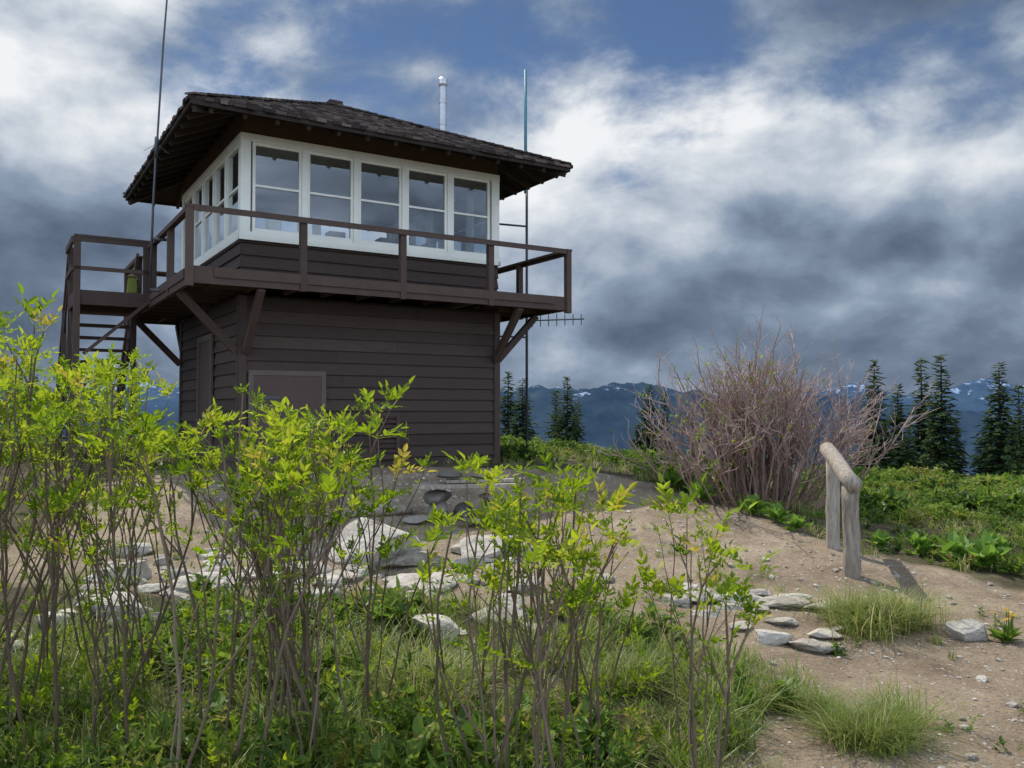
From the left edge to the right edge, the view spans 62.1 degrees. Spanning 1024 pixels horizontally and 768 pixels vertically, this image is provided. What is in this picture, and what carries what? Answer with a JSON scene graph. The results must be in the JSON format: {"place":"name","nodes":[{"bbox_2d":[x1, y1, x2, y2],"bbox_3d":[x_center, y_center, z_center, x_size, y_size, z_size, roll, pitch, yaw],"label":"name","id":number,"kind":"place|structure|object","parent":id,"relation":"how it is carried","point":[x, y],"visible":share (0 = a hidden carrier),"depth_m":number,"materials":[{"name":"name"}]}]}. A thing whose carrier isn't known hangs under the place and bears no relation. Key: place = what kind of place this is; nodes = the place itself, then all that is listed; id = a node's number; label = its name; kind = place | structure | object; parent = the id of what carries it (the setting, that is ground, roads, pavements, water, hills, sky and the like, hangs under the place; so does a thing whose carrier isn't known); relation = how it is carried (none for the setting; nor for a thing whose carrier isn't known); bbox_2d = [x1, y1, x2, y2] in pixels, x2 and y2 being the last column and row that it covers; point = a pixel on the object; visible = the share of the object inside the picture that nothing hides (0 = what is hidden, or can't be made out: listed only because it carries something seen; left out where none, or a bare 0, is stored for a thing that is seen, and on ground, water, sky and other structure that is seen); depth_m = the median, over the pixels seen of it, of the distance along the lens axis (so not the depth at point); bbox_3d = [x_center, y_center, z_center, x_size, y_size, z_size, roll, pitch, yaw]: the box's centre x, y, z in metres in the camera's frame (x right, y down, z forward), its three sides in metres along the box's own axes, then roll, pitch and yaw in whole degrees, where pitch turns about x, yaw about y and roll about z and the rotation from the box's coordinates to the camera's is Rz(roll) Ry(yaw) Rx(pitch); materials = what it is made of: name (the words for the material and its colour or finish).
{"place":"outdoors","nodes":[
{"label":"outdoors","id":0,"kind":"place"},
{"bbox_2d":[0,451,1023,767],"bbox_3d":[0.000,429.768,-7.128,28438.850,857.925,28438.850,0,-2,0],"label":"ground","id":1,"kind":"structure","parent":0,"point":[912,659],"depth_m":6.91,"materials":[{"name":"soil"}]},
{"bbox_2d":[0,282,319,767],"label":"mountain ash shrub","id":2,"kind":"object","parent":1,"relation":"on","point":[27,406],"visible":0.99,"depth_m":3.82,"materials":[{"name":"green plant"}]},
{"bbox_2d":[113,404,408,767],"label":"mountain ash shrub","id":3,"kind":"object","parent":1,"relation":"on","point":[329,483],"visible":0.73,"depth_m":3.91,"materials":[{"name":"green plant"}]},
{"bbox_2d":[167,687,424,767],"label":"grass clump","id":4,"kind":"object","parent":1,"relation":"on","point":[318,752],"visible":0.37,"depth_m":3.85,"materials":[{"name":"green plant"}]},
{"bbox_2d":[1,517,614,650],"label":"rock outcrop","id":5,"kind":"object","parent":1,"relation":"on","point":[406,556],"visible":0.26,"depth_m":7.03,"materials":[{"name":"stone"}]},
{"bbox_2d":[54,77,572,473],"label":"fire lookout tower","id":6,"kind":"structure","parent":1,"relation":"on","point":[332,321],"depth_m":13.10,"materials":[{"name":"brown paint"}]},
{"bbox_2d":[126,275,137,292],"bbox_3d":[-6.048,-1.578,13.545,0.158,0.316,0.135,1,-2,-34],"label":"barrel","id":7,"kind":"object","parent":6,"relation":"on","point":[132,284],"visible":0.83,"depth_m":13.51,"materials":[{"name":"plastic"}]},
{"bbox_2d":[145,0,168,293],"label":"whip antenna","id":8,"kind":"object","parent":6,"relation":"attached to","point":[156,143],"visible":0.91,"depth_m":12.44,"materials":[{"name":"grey metal"}]},
{"bbox_2d":[196,334,325,472],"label":"cellar doors","id":9,"kind":"structure","parent":6,"relation":"in","point":[301,388],"depth_m":12.30,"materials":[{"name":"brown paint"}]},
{"bbox_2d":[187,149,485,258],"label":"window panes","id":10,"kind":"structure","parent":6,"relation":"in","point":[479,198],"depth_m":14.49,"materials":[{"name":"clear glass"}]},
{"bbox_2d":[181,132,500,269],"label":"window frames","id":11,"kind":"structure","parent":6,"relation":"in","point":[243,141],"depth_m":13.12,"materials":[{"name":"white paint"}]},
{"bbox_2d":[173,375,469,767],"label":"mountain ash shrub","id":12,"kind":"object","parent":1,"relation":"on","point":[295,453],"visible":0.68,"depth_m":4.00,"materials":[{"name":"green plant"}]},
{"bbox_2d":[0,590,740,767],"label":"understory foliage","id":13,"kind":"object","parent":1,"relation":"on","point":[45,694],"visible":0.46,"depth_m":4.27,"materials":[{"name":"green plant"}]},
{"bbox_2d":[347,504,412,517],"bbox_3d":[-1.424,1.375,9.189,0.708,0.123,0.118,1,-2,-21],"label":"rock","id":14,"kind":"object","parent":1,"relation":"on","point":[399,511],"visible":0.53,"depth_m":9.20,"materials":[{"name":"grey stone"}]},
{"bbox_2d":[308,626,549,726],"bbox_3d":[-0.461,1.591,4.720,1.436,0.397,1.520,1,-2,-40],"label":"grass clump","id":15,"kind":"object","parent":1,"relation":"on","point":[417,673],"visible":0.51,"depth_m":4.64,"materials":[{"name":"green plant"}]},
{"bbox_2d":[401,471,529,523],"bbox_3d":[-0.480,1.224,8.961,1.338,0.586,0.622,0,-2,0],"label":"slate bench","id":16,"kind":"object","parent":1,"relation":"on","point":[438,498],"visible":0.46,"depth_m":8.99,"materials":[{"name":"grey stone"}]},
{"bbox_2d":[500,371,518,435],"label":"fir tree","id":17,"kind":"object","parent":1,"relation":"on","point":[507,406],"visible":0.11,"depth_m":30.93,"materials":[{"name":"green plant"}]},
{"bbox_2d":[0,561,1023,767],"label":"groundcover plants","id":18,"kind":"object","parent":1,"relation":"on","point":[416,747],"visible":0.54,"depth_m":3.98,"materials":[{"name":"green plant"}]},
{"bbox_2d":[2,426,1023,577],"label":"meadow shrubs","id":19,"kind":"object","parent":1,"relation":"on","point":[1003,494],"visible":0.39,"depth_m":12.22,"materials":[{"name":"green plant"}]},
{"bbox_2d":[504,378,542,441],"bbox_3d":[0.258,3.199,30.094,2.671,6.843,2.823,-1,-2,23],"label":"fir tree","id":20,"kind":"object","parent":1,"relation":"on","point":[515,426],"visible":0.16,"depth_m":29.91,"materials":[{"name":"green plant"}]},
{"bbox_2d":[499,69,583,458],"bbox_3d":[0.463,-1.962,15.206,1.634,7.450,0.253,0,-2,-5],"label":"radio mast","id":21,"kind":"object","parent":1,"relation":"on","point":[526,258],"visible":0.69,"depth_m":15.24,"materials":[{"name":"grey metal"}]},
{"bbox_2d":[544,389,564,440],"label":"fir tree","id":22,"kind":"object","parent":1,"relation":"on","point":[554,424],"visible":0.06,"depth_m":28.93,"materials":[{"name":"green plant"}]},
{"bbox_2d":[550,376,582,442],"bbox_3d":[1.731,2.424,26.895,1.961,5.357,2.052,-2,-2,45],"label":"fir tree","id":23,"kind":"object","parent":1,"relation":"on","point":[566,428],"visible":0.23,"depth_m":26.93,"materials":[{"name":"green plant"}]},
{"bbox_2d":[570,401,586,443],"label":"fir tree","id":24,"kind":"object","parent":1,"relation":"on","point":[578,432],"visible":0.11,"depth_m":29.94,"materials":[{"name":"green plant"}]},
{"bbox_2d":[397,443,781,767],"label":"mountain ash shrub","id":25,"kind":"object","parent":1,"relation":"on","point":[504,526],"visible":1,"depth_m":3.47,"materials":[{"name":"green plant"}]},
{"bbox_2d":[545,628,719,705],"bbox_3d":[0.633,1.625,4.852,1.159,0.324,1.020,1,-2,-26],"label":"grass clump","id":26,"kind":"object","parent":1,"relation":"on","point":[632,683],"visible":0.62,"depth_m":4.85,"materials":[{"name":"green plant"}]},
{"bbox_2d":[631,424,642,449],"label":"fir tree","id":27,"kind":"object","parent":1,"relation":"on","point":[637,440],"visible":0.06,"depth_m":27.94,"materials":[{"name":"green plant"}]},
{"bbox_2d":[629,384,664,452],"bbox_3d":[4.328,3.078,28.002,2.452,6.180,2.591,0,-2,-6],"label":"fir tree","id":28,"kind":"object","parent":1,"relation":"on","point":[643,436],"visible":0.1,"depth_m":27.88,"materials":[{"name":"green plant"}]},
{"bbox_2d":[655,393,677,449],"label":"fir tree","id":29,"kind":"object","parent":1,"relation":"on","point":[665,409],"visible":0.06,"depth_m":28.93,"materials":[{"name":"green plant"}]},
{"bbox_2d":[654,468,687,490],"bbox_3d":[1.984,1.214,10.864,0.375,0.332,0.404,1,-2,-27],"label":"false hellebore","id":30,"kind":"object","parent":1,"relation":"on","point":[672,477],"visible":0.55,"depth_m":10.82,"materials":[{"name":"green plant"}]},
{"bbox_2d":[682,476,716,500],"bbox_3d":[2.294,1.259,10.251,0.438,0.324,0.460,0,-2,0],"label":"false hellebore","id":31,"kind":"object","parent":1,"relation":"on","point":[702,494],"visible":0.71,"depth_m":10.22,"materials":[{"name":"green plant"}]},
{"bbox_2d":[655,582,848,653],"bbox_3d":[1.906,1.694,6.330,1.165,0.216,1.702,1,-2,-29],"label":"flagstone edging","id":32,"kind":"object","parent":1,"relation":"on","point":[766,637],"visible":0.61,"depth_m":6.18,"materials":[{"name":"stone"}]},
{"bbox_2d":[739,492,768,515],"bbox_3d":[2.772,1.361,9.621,0.317,0.258,0.435,2,-2,-42],"label":"false hellebore","id":33,"kind":"object","parent":1,"relation":"on","point":[751,499],"visible":0.9,"depth_m":9.63,"materials":[{"name":"green plant"}]},
{"bbox_2d":[592,306,940,510],"bbox_3d":[3.058,0.266,10.459,3.757,2.454,2.871,1,-2,-22],"label":"bare willow shrub","id":34,"kind":"object","parent":1,"relation":"on","point":[730,421],"visible":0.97,"depth_m":10.29,"materials":[{"name":"brown plant"}]},
{"bbox_2d":[764,501,789,523],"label":"false hellebore","id":35,"kind":"object","parent":1,"relation":"on","point":[777,512],"visible":0.99,"depth_m":9.24,"materials":[{"name":"green plant"}]},
{"bbox_2d":[783,513,814,531],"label":"false hellebore","id":36,"kind":"object","parent":1,"relation":"on","point":[794,522],"visible":1,"depth_m":8.93,"materials":[{"name":"green plant"}]},
{"bbox_2d":[732,671,879,723],"bbox_3d":[1.537,1.643,4.471,0.896,0.206,0.824,0,-2,0],"label":"grass clump","id":37,"kind":"object","parent":1,"relation":"on","point":[816,694],"visible":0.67,"depth_m":4.46,"materials":[{"name":"green plant"}]},
{"bbox_2d":[820,442,862,577],"bbox_3d":[3.069,1.226,7.960,0.151,1.314,1.353,0,-2,11],"label":"hitching rail","id":38,"kind":"object","parent":1,"relation":"on","point":[838,468],"visible":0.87,"depth_m":7.42,"materials":[{"name":"grey wood"}]},
{"bbox_2d":[851,434,867,468],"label":"fir tree","id":39,"kind":"object","parent":1,"relation":"on","point":[861,457],"visible":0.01,"depth_m":24.90,"materials":[{"name":"green plant"}]},
{"bbox_2d":[852,359,897,470],"bbox_3d":[10.573,2.602,24.954,2.285,6.676,2.340,0,-2,0],"label":"fir tree","id":40,"kind":"object","parent":1,"relation":"on","point":[881,450],"visible":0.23,"depth_m":24.85,"materials":[{"name":"green plant"}]},
{"bbox_2d":[864,529,892,549],"bbox_3d":[3.657,1.546,8.441,0.223,0.223,0.254,1,-2,-22],"label":"false hellebore","id":41,"kind":"object","parent":1,"relation":"on","point":[879,540],"visible":0.98,"depth_m":8.43,"materials":[{"name":"green plant"}]},
{"bbox_2d":[758,667,1001,767],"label":"grass clump","id":42,"kind":"object","parent":1,"relation":"on","point":[862,731],"visible":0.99,"depth_m":4.05,"materials":[{"name":"green plant"}]},
{"bbox_2d":[758,569,1013,647],"bbox_3d":[2.536,1.561,6.005,1.823,0.436,1.632,0,-2,0],"label":"grass clump","id":43,"kind":"object","parent":1,"relation":"on","point":[878,615],"visible":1,"depth_m":5.97,"materials":[{"name":"green plant"}]},
{"bbox_2d":[878,421,896,468],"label":"fir tree","id":44,"kind":"object","parent":1,"relation":"on","point":[888,446],"visible":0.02,"depth_m":25.90,"materials":[{"name":"green plant"}]},
{"bbox_2d":[884,384,917,469],"bbox_3d":[13.272,4.192,29.128,3.370,8.409,3.189,0,-2,-7],"label":"fir tree","id":45,"kind":"object","parent":1,"relation":"on","point":[897,418],"visible":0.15,"depth_m":28.88,"materials":[{"name":"green plant"}]},
{"bbox_2d":[897,430,922,469],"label":"fir tree","id":46,"kind":"object","parent":1,"relation":"on","point":[909,452],"visible":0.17,"depth_m":23.92,"materials":[{"name":"green plant"}]},
{"bbox_2d":[897,357,938,470],"bbox_3d":[12.560,3.017,25.935,2.250,7.710,2.349,0,-2,-15],"label":"fir tree","id":47,"kind":"object","parent":1,"relation":"on","point":[920,436],"visible":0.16,"depth_m":25.93,"materials":[{"name":"green plant"}]},
{"bbox_2d":[902,532,934,555],"bbox_3d":[4.019,1.561,8.359,0.330,0.238,0.270,-2,-2,43],"label":"false hellebore","id":48,"kind":"object","parent":1,"relation":"on","point":[920,548],"visible":0.96,"depth_m":8.30,"materials":[{"name":"green plant"}]},
{"bbox_2d":[926,400,947,445],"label":"fir tree","id":49,"kind":"object","parent":1,"relation":"on","point":[935,420],"depth_m":26.92,"materials":[{"name":"green plant"}]},
{"bbox_2d":[915,355,969,477],"bbox_3d":[12.308,2.643,24.420,2.568,7.012,2.453,0,-2,14],"label":"fir tree","id":50,"kind":"object","parent":1,"relation":"on","point":[939,446],"visible":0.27,"depth_m":24.37,"materials":[{"name":"green plant"}]},
{"bbox_2d":[931,530,974,563],"bbox_3d":[4.199,1.559,8.079,0.397,0.310,0.353,-1,-2,25],"label":"false hellebore","id":51,"kind":"object","parent":1,"relation":"on","point":[954,543],"visible":0.73,"depth_m":8.05,"materials":[{"name":"green plant"}]},
{"bbox_2d":[940,417,969,477],"bbox_3d":[12.452,3.291,23.897,1.716,4.706,1.758,1,-2,-30],"label":"fir tree","id":52,"kind":"object","parent":1,"relation":"on","point":[957,469],"visible":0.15,"depth_m":23.89,"materials":[{"name":"green plant"}]},
{"bbox_2d":[945,618,987,640],"bbox_3d":[3.096,1.699,5.809,0.283,0.194,0.198,0,-2,0],"label":"boulder","id":53,"kind":"object","parent":1,"relation":"on","point":[969,629],"visible":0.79,"depth_m":5.75,"materials":[{"name":"stone"}]},
{"bbox_2d":[944,529,1011,568],"bbox_3d":[4.334,1.519,7.855,0.454,0.349,0.466,1,-2,-20],"label":"false hellebore","id":54,"kind":"object","parent":1,"relation":"on","point":[985,550],"visible":0.94,"depth_m":7.81,"materials":[{"name":"green plant"}]},
{"bbox_2d":[969,440,989,475],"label":"fir tree","id":55,"kind":"object","parent":1,"relation":"on","point":[980,470],"visible":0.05,"depth_m":23.95,"materials":[{"name":"green plant"}]},
{"bbox_2d":[973,426,1004,472],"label":"fir tree","id":56,"kind":"object","parent":1,"relation":"on","point":[986,452],"depth_m":25.95,"materials":[{"name":"green plant"}]},
{"bbox_2d":[971,530,1008,548],"bbox_3d":[4.760,1.589,8.479,0.335,0.295,0.376,-1,-2,18],"label":"false hellebore","id":57,"kind":"object","parent":1,"relation":"on","point":[1001,541],"visible":0.2,"depth_m":8.37,"materials":[{"name":"green plant"}]},
{"bbox_2d":[966,361,1023,476],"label":"fir tree","id":58,"kind":"object","parent":1,"relation":"on","point":[1002,457],"visible":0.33,"depth_m":23.38,"materials":[{"name":"green plant"}]},
{"bbox_2d":[986,607,1022,643],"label":"yellow wildflower","id":59,"kind":"object","parent":1,"relation":"on","point":[1009,633],"visible":1,"depth_m":5.69,"materials":[{"name":"green plant"}]},
{"bbox_2d":[1008,383,1023,470],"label":"fir tree","id":60,"kind":"object","parent":1,"relation":"on","point":[1021,387],"visible":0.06,"depth_m":25.94,"materials":[{"name":"green plant"}]},
{"bbox_2d":[1008,432,1023,473],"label":"fir tree","id":61,"kind":"object","parent":1,"relation":"on","point":[1016,454],"visible":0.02,"depth_m":23.90,"materials":[{"name":"green plant"}]},
{"bbox_2d":[1017,426,1023,472],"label":"fir tree","id":62,"kind":"object","parent":1,"relation":"on","point":[1020,451],"visible":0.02,"depth_m":25.09,"materials":[{"name":"green plant"}]},
{"bbox_2d":[0,441,1023,767],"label":"meadow grass","id":63,"kind":"structure","parent":0,"point":[158,709],"depth_m":4.69,"materials":[{"name":"green plant"}]},
{"bbox_2d":[0,378,1023,476],"bbox_3d":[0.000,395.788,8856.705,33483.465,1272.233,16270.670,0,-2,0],"label":"mountain range","id":64,"kind":"structure","parent":0,"point":[605,409],"depth_m":7505.70,"materials":[{"name":"blue stone"}]},
{"bbox_2d":[0,0,1023,395],"label":"sky","id":65,"kind":"structure","parent":0,"point":[851,172],"materials":[{"name":"grey"}]},
{"bbox_2d":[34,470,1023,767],"bbox_3d":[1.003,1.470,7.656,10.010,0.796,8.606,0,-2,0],"label":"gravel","id":66,"kind":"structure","parent":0,"point":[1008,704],"depth_m":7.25,"materials":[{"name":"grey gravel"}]}
]}

